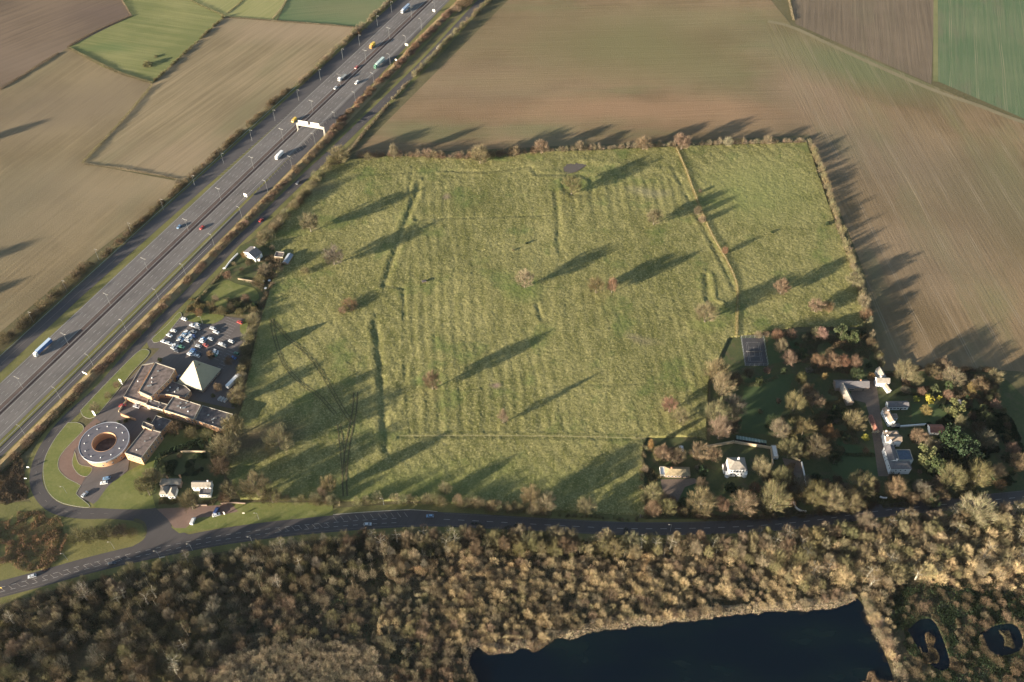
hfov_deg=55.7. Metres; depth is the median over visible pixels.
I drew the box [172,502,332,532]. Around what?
verge
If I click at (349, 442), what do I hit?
wheel track
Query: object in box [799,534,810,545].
bare tree
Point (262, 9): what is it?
field
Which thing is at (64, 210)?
field
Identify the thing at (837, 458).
bare tree
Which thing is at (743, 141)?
hedge
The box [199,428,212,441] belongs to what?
shrub
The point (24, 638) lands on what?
bare tree
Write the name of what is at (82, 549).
verge
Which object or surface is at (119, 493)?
lawn
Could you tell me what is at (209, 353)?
bare tree
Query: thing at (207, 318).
lawn
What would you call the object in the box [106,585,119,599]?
bare tree
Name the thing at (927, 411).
bare tree
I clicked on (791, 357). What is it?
bare tree
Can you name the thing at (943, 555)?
bare tree
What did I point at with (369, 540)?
bare tree
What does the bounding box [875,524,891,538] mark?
bare tree
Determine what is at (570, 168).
pond
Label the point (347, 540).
bare tree
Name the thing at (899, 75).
grass track
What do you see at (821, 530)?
bare tree
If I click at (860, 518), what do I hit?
bare tree
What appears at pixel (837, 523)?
bare tree
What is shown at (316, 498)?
hedge
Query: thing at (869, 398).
driveway
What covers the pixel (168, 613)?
bare tree
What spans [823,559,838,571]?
bare tree
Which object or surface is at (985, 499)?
bare tree
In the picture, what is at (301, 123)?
sign gantry
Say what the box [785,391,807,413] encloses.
bare tree
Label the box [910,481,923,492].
bare tree
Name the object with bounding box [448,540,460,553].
bare tree
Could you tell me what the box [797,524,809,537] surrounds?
bare tree
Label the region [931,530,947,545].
bare tree
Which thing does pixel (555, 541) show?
bare tree
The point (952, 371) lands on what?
bare tree
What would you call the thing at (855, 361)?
bare tree
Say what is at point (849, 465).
lawn
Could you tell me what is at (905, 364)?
bare tree
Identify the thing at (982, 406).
bush
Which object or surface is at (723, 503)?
bare tree
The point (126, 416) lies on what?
garden wall
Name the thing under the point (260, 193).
slip road
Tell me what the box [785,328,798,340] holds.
shrub
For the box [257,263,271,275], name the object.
bare tree
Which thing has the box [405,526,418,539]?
bare tree
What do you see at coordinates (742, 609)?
reeds
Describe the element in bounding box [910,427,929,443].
bare tree
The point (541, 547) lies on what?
bare tree
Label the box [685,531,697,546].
bare tree
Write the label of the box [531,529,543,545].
bare tree
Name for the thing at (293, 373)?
wheel track
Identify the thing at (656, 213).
bare tree
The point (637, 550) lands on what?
bare tree
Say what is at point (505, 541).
bare tree
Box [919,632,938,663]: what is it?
reeds
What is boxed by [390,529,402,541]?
bare tree
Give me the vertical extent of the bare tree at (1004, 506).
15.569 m
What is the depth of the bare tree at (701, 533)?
587.34 m
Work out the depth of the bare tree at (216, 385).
668.33 m
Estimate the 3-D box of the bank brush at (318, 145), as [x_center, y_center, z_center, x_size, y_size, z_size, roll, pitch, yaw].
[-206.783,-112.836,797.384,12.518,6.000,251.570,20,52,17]
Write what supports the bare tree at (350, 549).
on the woodland floor
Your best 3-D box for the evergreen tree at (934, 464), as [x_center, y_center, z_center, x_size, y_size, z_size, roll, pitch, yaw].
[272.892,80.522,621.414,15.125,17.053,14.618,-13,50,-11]
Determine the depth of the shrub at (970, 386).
669.50 m
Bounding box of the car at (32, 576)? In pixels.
[28,573,35,578]
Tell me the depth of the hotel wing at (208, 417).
650.56 m
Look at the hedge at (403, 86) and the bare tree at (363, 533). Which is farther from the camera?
the hedge at (403, 86)
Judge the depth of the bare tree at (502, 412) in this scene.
648.02 m
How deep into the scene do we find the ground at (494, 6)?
802.79 m
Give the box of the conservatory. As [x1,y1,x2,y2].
[890,423,899,427]
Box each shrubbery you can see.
[159,496,218,504]
[163,422,202,437]
[164,443,206,475]
[186,296,260,313]
[245,255,285,293]
[645,444,678,499]
[762,462,871,505]
[772,327,869,373]
[781,408,862,459]
[809,388,865,424]
[901,367,1004,416]
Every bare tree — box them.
[1,610,14,623]
[1,664,17,680]
[4,639,23,657]
[17,631,33,645]
[35,635,53,650]
[73,579,87,594]
[75,585,91,599]
[105,578,120,592]
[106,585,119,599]
[111,592,121,602]
[113,585,125,597]
[114,622,131,637]
[117,643,131,658]
[132,473,155,496]
[133,663,150,678]
[136,590,150,603]
[139,466,162,483]
[146,584,157,597]
[151,558,164,572]
[157,590,173,607]
[162,607,174,621]
[163,649,182,666]
[165,660,179,675]
[167,420,182,438]
[172,606,188,622]
[176,488,201,512]
[176,638,188,651]
[180,550,188,562]
[196,612,213,627]
[199,578,215,595]
[204,430,241,460]
[206,350,214,358]
[208,456,230,475]
[212,383,222,391]
[218,478,237,498]
[219,413,248,437]
[222,271,231,279]
[223,355,233,364]
[226,385,246,404]
[236,466,273,500]
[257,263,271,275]
[257,487,281,504]
[260,420,294,453]
[270,573,282,587]
[275,537,284,549]
[291,554,302,565]
[298,212,318,231]
[310,556,322,570]
[316,486,327,496]
[319,475,337,492]
[321,243,344,264]
[327,145,350,163]
[328,556,343,569]
[342,535,355,548]
[342,542,357,556]
[357,527,371,541]
[364,152,371,160]
[364,526,378,541]
[364,535,377,549]
[370,532,388,546]
[388,144,398,158]
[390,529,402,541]
[401,530,412,543]
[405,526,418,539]
[408,547,421,562]
[409,532,423,545]
[418,525,431,538]
[422,369,442,389]
[428,527,441,541]
[437,480,451,495]
[438,534,451,548]
[442,526,456,538]
[446,528,462,542]
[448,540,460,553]
[457,524,469,536]
[460,526,477,542]
[469,540,482,555]
[470,144,490,163]
[475,524,487,537]
[486,529,501,546]
[497,409,508,423]
[498,535,510,550]
[507,144,519,155]
[508,533,520,546]
[511,524,527,539]
[512,542,526,558]
[515,268,534,287]
[519,530,536,548]
[520,484,542,506]
[528,538,539,551]
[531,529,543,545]
[534,139,549,153]
[534,539,548,553]
[536,490,557,511]
[545,524,565,543]
[545,541,562,556]
[546,535,560,547]
[557,536,573,553]
[559,174,582,193]
[563,526,578,541]
[567,537,579,552]
[575,141,584,149]
[576,497,596,517]
[587,275,606,292]
[594,537,609,551]
[599,527,615,541]
[606,538,624,558]
[607,277,617,292]
[621,531,641,548]
[627,544,642,558]
[634,135,651,149]
[637,534,648,548]
[643,481,663,500]
[644,499,662,516]
[646,208,662,224]
[648,536,662,547]
[654,443,673,460]
[659,498,677,515]
[660,490,669,501]
[662,395,679,413]
[665,447,682,463]
[666,533,679,549]
[670,405,693,424]
[670,445,687,460]
[670,531,682,545]
[673,132,691,149]
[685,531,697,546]
[686,485,718,516]
[687,441,713,463]
[688,539,703,555]
[693,301,719,321]
[694,529,705,542]
[695,476,708,488]
[703,357,729,380]
[704,396,733,422]
[706,446,722,462]
[707,413,733,438]
[709,533,718,546]
[711,371,737,396]
[714,494,730,511]
[715,533,732,552]
[725,393,747,417]
[728,537,738,552]
[729,369,743,387]
[729,419,740,435]
[729,488,758,515]
[732,541,746,556]
[736,531,748,543]
[742,367,755,378]
[746,528,760,544]
[752,454,771,475]
[752,532,767,551]
[753,526,765,539]
[759,531,772,547]
[760,479,792,511]
[763,367,771,373]
[763,526,772,536]
[765,413,779,428]
[768,417,791,438]
[770,466,792,484]
[771,530,784,544]
[772,338,789,353]
[773,277,791,294]
[775,530,789,545]
[777,437,802,458]
[778,537,797,554]
[779,349,796,365]
[782,524,796,535]
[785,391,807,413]
[793,417,818,436]
[794,372,806,384]
[794,474,811,492]
[796,348,808,358]
[797,386,813,402]
[797,440,813,455]
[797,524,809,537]
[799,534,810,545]
[801,383,818,397]
[802,479,832,505]
[802,545,816,558]
[803,432,830,459]
[805,528,823,547]
[806,389,826,407]
[808,298,826,311]
[808,560,823,576]
[811,326,820,336]
[811,353,826,367]
[811,473,822,482]
[814,526,829,540]
[816,327,828,339]
[817,482,846,514]
[817,535,830,548]
[818,521,833,536]
[819,424,839,440]
[821,478,832,487]
[823,552,836,566]
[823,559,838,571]
[825,352,841,367]
[827,524,841,537]
[828,452,843,466]
[833,519,847,535]
[836,554,853,570]
[837,353,850,367]
[838,481,852,493]
[840,489,868,515]
[843,410,868,431]
[844,470,878,496]
[844,527,858,539]
[845,270,865,286]
[847,355,863,367]
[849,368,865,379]
[854,511,876,530]
[854,528,869,542]
[855,471,870,484]
[856,544,872,560]
[857,293,870,305]
[857,513,871,528]
[859,523,873,536]
[860,307,873,319]
[861,560,878,578]
[862,531,877,547]
[865,574,880,585]
[866,337,877,348]
[868,478,880,492]
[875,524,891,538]
[883,475,908,499]
[883,516,898,527]
[886,548,899,563]
[887,568,905,583]
[889,471,898,481]
[892,563,910,580]
[893,358,918,380]
[895,520,910,534]
[896,511,907,522]
[900,506,919,524]
[902,520,921,539]
[904,490,919,504]
[908,371,922,384]
[908,507,919,522]
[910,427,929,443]
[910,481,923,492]
[910,567,927,580]
[911,479,933,498]
[918,489,934,505]
[919,404,932,414]
[919,521,936,536]
[920,486,939,507]
[920,561,939,579]
[921,510,934,523]
[923,494,939,509]
[924,362,940,376]
[924,435,941,450]
[926,520,943,536]
[929,516,943,529]
[930,562,946,574]
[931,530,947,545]
[932,485,951,503]
[932,509,947,523]
[932,542,956,564]
[933,357,951,369]
[938,461,969,490]
[942,365,966,386]
[943,556,958,570]
[948,505,961,516]
[954,415,969,429]
[954,520,967,532]
[955,501,973,516]
[955,509,970,521]
[957,492,999,529]
[960,544,974,557]
[964,456,996,487]
[971,376,990,393]
[972,561,988,576]
[973,425,999,448]
[975,411,996,427]
[979,549,991,562]
[983,540,999,553]
[986,368,1004,384]
[989,462,1006,477]
[995,498,1013,515]
[997,511,1015,529]
[1000,451,1012,463]
[1004,441,1022,455]
[1009,452,1023,471]
[1011,500,1023,512]
[1016,529,1023,539]
[1016,546,1023,560]
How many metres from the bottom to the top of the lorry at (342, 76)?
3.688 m
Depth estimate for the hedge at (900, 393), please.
669.00 m
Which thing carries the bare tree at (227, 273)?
on the garden at (250, 271)
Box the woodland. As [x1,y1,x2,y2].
[0,502,1023,681]
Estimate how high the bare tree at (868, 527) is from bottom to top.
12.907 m
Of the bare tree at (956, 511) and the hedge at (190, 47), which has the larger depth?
the hedge at (190, 47)
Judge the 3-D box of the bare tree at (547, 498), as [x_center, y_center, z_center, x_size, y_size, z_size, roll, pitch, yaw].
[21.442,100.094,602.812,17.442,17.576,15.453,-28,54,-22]
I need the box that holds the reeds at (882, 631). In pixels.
[859,589,908,681]
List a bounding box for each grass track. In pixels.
[768,20,1023,123]
[933,0,937,81]
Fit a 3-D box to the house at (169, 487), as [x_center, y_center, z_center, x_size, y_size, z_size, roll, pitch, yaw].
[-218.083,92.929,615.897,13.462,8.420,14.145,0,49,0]
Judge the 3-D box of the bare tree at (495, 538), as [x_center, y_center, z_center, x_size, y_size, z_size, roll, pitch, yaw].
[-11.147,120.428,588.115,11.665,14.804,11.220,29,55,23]
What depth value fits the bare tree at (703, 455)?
627.93 m
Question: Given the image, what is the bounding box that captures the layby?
[158,503,237,527]
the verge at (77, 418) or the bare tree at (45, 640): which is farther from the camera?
the verge at (77, 418)
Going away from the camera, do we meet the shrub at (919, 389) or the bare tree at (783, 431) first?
the bare tree at (783, 431)
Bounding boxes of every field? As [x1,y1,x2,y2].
[0,0,131,89]
[0,48,182,331]
[70,0,221,82]
[84,18,354,181]
[192,0,286,19]
[278,0,386,25]
[354,0,942,303]
[766,22,1023,371]
[792,0,933,83]
[938,0,1023,117]
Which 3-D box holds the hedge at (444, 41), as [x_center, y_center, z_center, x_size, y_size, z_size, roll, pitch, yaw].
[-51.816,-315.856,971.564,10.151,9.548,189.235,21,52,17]
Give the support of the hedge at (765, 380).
on the garden at (1012, 399)
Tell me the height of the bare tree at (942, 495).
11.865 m
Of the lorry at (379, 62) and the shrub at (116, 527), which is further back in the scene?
the lorry at (379, 62)
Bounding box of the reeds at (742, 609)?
[589,591,854,631]
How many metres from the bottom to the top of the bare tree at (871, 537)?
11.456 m
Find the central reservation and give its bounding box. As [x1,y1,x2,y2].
[0,0,432,414]
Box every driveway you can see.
[59,419,100,485]
[661,478,697,502]
[782,458,802,491]
[851,378,890,475]
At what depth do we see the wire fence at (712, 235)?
770.87 m
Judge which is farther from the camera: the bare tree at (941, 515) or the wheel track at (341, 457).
the wheel track at (341, 457)
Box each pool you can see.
[908,618,949,669]
[980,624,1022,655]
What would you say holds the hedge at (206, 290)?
on the garden at (250, 271)
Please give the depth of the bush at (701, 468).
624.25 m
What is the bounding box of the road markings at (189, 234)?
[0,0,446,446]
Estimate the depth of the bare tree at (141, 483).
606.61 m
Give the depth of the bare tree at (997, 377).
671.33 m
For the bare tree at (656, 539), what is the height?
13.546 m
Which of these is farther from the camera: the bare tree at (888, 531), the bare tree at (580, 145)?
the bare tree at (580, 145)
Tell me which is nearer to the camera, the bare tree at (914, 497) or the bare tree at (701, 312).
the bare tree at (914, 497)
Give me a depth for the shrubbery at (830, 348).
695.82 m
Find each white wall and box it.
[225,253,237,268]
[900,423,925,426]
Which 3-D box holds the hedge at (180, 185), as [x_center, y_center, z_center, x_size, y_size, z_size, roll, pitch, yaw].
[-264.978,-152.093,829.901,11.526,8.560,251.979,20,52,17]
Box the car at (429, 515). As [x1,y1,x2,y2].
[426,514,433,517]
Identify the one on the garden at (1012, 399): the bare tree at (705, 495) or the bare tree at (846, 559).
the bare tree at (705, 495)
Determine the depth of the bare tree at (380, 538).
586.83 m
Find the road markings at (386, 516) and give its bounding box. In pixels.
[0,2,1017,595]
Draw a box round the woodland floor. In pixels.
[0,511,1023,681]
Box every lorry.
[33,338,51,356]
[225,374,241,388]
[275,150,283,159]
[338,74,345,80]
[374,57,384,68]
[401,3,409,13]
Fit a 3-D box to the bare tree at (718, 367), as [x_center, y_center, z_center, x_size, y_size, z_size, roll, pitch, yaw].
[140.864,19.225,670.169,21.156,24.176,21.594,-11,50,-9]
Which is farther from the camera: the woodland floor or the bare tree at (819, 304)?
the bare tree at (819, 304)
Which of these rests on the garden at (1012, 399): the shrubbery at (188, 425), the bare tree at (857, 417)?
the bare tree at (857, 417)
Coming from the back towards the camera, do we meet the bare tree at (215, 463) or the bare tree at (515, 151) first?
the bare tree at (515, 151)
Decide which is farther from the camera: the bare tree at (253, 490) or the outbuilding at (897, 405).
the outbuilding at (897, 405)
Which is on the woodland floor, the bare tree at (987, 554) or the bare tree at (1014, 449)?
the bare tree at (987, 554)
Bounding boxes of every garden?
[151,442,224,508]
[182,238,279,313]
[643,327,1023,518]
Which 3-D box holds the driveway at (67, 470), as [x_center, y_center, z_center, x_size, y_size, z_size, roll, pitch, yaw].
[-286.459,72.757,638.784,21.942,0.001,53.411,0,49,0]
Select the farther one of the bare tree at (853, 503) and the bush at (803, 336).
the bush at (803, 336)
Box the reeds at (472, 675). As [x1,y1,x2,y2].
[462,652,477,681]
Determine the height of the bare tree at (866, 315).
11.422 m
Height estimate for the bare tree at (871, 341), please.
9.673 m
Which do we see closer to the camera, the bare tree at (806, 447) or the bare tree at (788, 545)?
the bare tree at (788, 545)
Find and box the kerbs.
[43,312,437,514]
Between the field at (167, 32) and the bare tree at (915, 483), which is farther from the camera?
the field at (167, 32)
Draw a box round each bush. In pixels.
[142,60,152,67]
[698,464,708,476]
[724,482,736,493]
[754,377,763,386]
[801,333,807,340]
[831,404,839,414]
[839,408,847,416]
[925,394,934,403]
[928,479,938,487]
[929,384,940,394]
[938,402,947,411]
[978,404,987,409]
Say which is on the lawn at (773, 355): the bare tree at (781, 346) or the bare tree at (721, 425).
the bare tree at (781, 346)
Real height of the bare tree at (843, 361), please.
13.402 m
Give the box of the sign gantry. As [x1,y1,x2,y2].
[296,120,324,135]
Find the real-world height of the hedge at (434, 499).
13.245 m
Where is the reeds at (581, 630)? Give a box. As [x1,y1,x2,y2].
[462,623,591,653]
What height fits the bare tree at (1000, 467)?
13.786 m
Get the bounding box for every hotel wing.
[123,362,153,406]
[125,428,163,464]
[139,362,177,400]
[142,421,154,430]
[146,399,166,413]
[151,415,171,434]
[158,381,191,399]
[164,396,200,424]
[195,405,232,432]
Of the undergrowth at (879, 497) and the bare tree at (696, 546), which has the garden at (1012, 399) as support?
the undergrowth at (879, 497)
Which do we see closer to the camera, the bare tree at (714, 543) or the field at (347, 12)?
the bare tree at (714, 543)
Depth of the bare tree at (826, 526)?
591.17 m
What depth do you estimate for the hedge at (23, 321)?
720.00 m
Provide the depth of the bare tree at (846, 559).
579.05 m
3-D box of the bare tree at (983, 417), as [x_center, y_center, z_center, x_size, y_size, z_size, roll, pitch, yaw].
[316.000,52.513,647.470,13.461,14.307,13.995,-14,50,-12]
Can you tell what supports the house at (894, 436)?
on the ground at (494, 6)
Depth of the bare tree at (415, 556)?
579.57 m
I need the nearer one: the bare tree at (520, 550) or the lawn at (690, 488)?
the bare tree at (520, 550)
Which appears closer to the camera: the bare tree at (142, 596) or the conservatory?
the bare tree at (142, 596)
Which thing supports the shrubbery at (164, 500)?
on the garden at (206, 475)
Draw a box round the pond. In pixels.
[563,163,585,173]
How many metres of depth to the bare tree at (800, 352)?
687.65 m
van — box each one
[190,517,195,524]
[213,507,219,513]
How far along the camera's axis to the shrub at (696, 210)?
787.20 m
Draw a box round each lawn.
[43,423,88,506]
[72,453,91,475]
[81,349,148,417]
[93,425,213,508]
[152,313,181,341]
[187,313,223,323]
[204,280,258,309]
[240,319,247,333]
[679,482,699,506]
[736,374,792,434]
[768,337,805,363]
[829,441,877,482]
[911,404,953,423]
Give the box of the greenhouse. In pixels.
[735,435,766,444]
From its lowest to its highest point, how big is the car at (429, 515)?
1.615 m
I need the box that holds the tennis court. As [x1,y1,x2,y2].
[741,338,767,365]
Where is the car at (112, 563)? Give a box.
[108,561,115,565]
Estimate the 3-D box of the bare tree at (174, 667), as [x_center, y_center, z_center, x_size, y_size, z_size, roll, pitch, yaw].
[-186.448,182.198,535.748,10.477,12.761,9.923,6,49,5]
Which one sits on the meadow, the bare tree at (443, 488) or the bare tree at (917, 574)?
the bare tree at (443, 488)
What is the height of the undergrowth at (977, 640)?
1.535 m
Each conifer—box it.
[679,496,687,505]
[781,368,786,373]
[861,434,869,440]
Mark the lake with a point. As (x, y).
(839, 643)
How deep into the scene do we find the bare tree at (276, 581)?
569.11 m
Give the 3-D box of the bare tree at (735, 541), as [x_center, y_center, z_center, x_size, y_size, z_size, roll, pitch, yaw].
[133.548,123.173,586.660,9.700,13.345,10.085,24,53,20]
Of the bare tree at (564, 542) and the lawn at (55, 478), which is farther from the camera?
the lawn at (55, 478)
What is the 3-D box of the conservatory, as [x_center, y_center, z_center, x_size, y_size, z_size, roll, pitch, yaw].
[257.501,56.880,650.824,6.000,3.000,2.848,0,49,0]
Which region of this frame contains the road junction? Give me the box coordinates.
[122,508,191,554]
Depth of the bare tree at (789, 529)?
589.30 m
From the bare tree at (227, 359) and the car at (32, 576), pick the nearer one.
the car at (32, 576)
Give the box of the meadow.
[225,142,867,515]
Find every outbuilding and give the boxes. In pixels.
[274,251,284,258]
[868,414,878,432]
[885,401,908,409]
[927,424,944,434]
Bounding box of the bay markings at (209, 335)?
[165,317,237,368]
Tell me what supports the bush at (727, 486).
on the garden at (1012, 399)
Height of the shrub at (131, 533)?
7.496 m
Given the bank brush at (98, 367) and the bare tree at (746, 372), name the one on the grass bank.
the bank brush at (98, 367)
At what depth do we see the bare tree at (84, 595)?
562.67 m
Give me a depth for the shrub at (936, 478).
618.76 m
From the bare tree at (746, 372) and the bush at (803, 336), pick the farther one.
the bush at (803, 336)
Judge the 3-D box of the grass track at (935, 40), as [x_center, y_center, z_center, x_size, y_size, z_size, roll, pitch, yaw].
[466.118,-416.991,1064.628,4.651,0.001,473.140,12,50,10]
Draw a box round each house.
[159,474,182,499]
[191,480,212,496]
[244,246,262,261]
[659,466,690,477]
[722,457,747,477]
[874,366,891,393]
[881,407,897,426]
[881,430,902,445]
[882,439,912,473]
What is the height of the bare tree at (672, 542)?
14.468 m
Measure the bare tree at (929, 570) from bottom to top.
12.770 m
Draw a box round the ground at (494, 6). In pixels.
[0,0,1023,606]
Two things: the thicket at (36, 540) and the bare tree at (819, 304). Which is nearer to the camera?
the thicket at (36, 540)
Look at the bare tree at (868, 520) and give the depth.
592.58 m
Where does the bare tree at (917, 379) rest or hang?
on the garden at (1012, 399)
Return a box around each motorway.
[0,0,425,403]
[0,0,449,439]
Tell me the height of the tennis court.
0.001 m
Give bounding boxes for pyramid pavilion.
[177,360,220,392]
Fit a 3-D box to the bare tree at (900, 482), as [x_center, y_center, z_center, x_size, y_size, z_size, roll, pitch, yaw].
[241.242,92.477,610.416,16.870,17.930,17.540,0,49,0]
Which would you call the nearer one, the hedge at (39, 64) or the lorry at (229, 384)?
the lorry at (229, 384)
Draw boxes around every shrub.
[65,525,86,546]
[80,524,102,543]
[89,400,101,413]
[96,524,116,541]
[104,392,111,398]
[111,522,129,538]
[126,526,137,538]
[183,426,196,439]
[194,308,201,316]
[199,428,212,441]
[206,301,216,310]
[215,305,225,315]
[217,490,231,504]
[226,302,235,310]
[235,308,242,315]
[253,273,265,284]
[274,264,282,271]
[299,267,309,274]
[340,297,358,310]
[488,149,495,159]
[679,505,687,515]
[694,205,701,214]
[698,214,706,222]
[722,247,728,253]
[724,137,733,145]
[747,480,761,491]
[754,331,762,338]
[763,135,772,144]
[771,328,784,341]
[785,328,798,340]
[812,416,825,427]
[821,300,834,312]
[866,372,875,380]
[898,485,910,497]
[917,386,925,394]
[931,475,944,486]
[943,389,954,399]
[967,411,977,419]
[968,382,977,392]
[989,399,1002,408]
[994,479,1006,490]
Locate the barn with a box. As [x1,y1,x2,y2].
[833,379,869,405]
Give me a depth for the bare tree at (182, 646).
544.71 m
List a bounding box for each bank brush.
[0,302,167,471]
[160,121,346,303]
[329,9,454,129]
[452,0,471,11]
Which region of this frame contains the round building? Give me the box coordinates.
[79,422,130,466]
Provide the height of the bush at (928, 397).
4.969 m
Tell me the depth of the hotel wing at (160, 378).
668.33 m
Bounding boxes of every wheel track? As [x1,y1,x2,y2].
[269,318,336,414]
[270,319,353,424]
[337,424,346,495]
[342,392,357,495]
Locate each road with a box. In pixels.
[0,9,440,457]
[0,490,1023,597]
[29,0,484,520]
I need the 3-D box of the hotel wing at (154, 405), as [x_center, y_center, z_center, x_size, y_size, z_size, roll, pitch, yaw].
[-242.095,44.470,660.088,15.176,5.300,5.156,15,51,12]
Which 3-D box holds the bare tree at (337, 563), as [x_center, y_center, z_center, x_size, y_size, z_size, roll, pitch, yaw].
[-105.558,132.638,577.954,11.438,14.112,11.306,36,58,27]
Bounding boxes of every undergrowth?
[0,514,1023,681]
[644,474,992,518]
[886,575,1023,681]
[907,408,1023,485]
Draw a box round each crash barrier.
[0,7,422,410]
[0,20,368,355]
[0,212,236,444]
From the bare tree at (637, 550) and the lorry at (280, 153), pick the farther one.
the lorry at (280, 153)
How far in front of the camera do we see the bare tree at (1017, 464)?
623.95 m
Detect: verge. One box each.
[0,0,465,459]
[0,501,145,577]
[0,503,1022,603]
[24,0,484,521]
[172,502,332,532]
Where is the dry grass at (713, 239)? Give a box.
[675,148,739,334]
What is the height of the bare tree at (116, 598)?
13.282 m
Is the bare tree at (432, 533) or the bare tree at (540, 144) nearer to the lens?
the bare tree at (432, 533)
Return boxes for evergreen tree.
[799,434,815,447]
[833,323,848,340]
[846,329,860,344]
[916,443,936,468]
[925,453,949,473]
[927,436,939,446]
[938,423,970,458]
[944,381,953,389]
[948,398,966,417]
[954,436,986,464]
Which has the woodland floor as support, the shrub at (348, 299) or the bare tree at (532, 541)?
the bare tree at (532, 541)
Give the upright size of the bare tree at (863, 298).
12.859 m
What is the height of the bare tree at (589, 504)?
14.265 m
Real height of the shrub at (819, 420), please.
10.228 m
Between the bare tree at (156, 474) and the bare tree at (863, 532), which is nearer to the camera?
the bare tree at (863, 532)
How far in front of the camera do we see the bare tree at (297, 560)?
576.91 m
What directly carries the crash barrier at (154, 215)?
on the verge at (48, 332)
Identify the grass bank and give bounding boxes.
[0,1,458,470]
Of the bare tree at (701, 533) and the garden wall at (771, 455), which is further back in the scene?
the garden wall at (771, 455)
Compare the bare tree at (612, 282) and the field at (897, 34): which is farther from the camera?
the field at (897, 34)
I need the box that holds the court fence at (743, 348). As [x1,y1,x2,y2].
[741,335,768,364]
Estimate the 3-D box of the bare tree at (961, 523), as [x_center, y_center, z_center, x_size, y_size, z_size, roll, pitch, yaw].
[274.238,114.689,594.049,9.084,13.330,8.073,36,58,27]
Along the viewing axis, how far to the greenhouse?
642.51 m
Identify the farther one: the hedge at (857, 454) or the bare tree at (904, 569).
the hedge at (857, 454)
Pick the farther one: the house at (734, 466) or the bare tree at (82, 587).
the house at (734, 466)
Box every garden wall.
[120,413,135,420]
[180,450,205,452]
[220,502,245,503]
[697,440,733,449]
[734,441,770,448]
[770,447,773,464]
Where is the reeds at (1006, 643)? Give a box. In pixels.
[999,630,1014,647]
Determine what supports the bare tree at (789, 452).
on the garden at (1012, 399)
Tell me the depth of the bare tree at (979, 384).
665.71 m
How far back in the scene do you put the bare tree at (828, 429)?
640.77 m
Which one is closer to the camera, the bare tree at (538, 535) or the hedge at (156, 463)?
the bare tree at (538, 535)
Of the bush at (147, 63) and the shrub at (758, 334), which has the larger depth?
the bush at (147, 63)
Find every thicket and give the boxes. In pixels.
[0,456,28,504]
[0,510,67,571]
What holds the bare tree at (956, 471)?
on the garden at (1012, 399)
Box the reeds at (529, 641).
[524,630,553,651]
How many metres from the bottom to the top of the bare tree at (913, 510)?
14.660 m
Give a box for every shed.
[282,253,292,264]
[770,445,778,458]
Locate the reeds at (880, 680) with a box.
[865,671,897,681]
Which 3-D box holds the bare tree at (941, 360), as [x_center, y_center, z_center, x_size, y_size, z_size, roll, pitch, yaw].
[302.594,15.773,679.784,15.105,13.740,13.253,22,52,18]
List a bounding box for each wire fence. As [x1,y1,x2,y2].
[412,435,644,438]
[677,149,737,336]
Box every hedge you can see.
[0,52,58,88]
[0,260,95,345]
[0,401,71,473]
[67,15,130,45]
[68,47,152,82]
[82,84,151,162]
[83,163,176,178]
[98,86,290,257]
[150,458,159,491]
[153,15,224,81]
[158,436,208,458]
[185,271,223,310]
[191,0,224,15]
[208,436,220,471]
[225,15,367,28]
[232,306,262,404]
[256,153,346,245]
[258,256,284,307]
[276,491,340,507]
[295,0,392,85]
[347,81,409,152]
[351,489,550,519]
[356,145,537,159]
[412,0,491,76]
[540,140,675,152]
[550,512,638,521]
[639,444,647,517]
[678,137,805,145]
[681,500,878,523]
[743,375,776,386]
[789,0,794,19]
[805,138,883,366]
[810,416,855,422]
[829,450,874,456]
[885,363,990,376]
[895,392,944,396]
[961,374,1011,440]
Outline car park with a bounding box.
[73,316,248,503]
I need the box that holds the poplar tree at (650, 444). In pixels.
[647,439,653,448]
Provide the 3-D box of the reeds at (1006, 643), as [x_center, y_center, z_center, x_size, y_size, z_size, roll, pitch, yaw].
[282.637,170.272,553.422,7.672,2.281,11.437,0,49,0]
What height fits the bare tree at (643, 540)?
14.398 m
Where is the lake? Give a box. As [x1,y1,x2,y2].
[462,597,893,681]
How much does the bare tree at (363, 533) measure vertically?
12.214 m
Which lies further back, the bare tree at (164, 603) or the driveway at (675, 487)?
the driveway at (675, 487)
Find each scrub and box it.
[0,556,323,681]
[167,562,455,681]
[205,639,386,681]
[376,537,891,639]
[384,523,871,558]
[862,506,1023,590]
[888,587,1023,681]

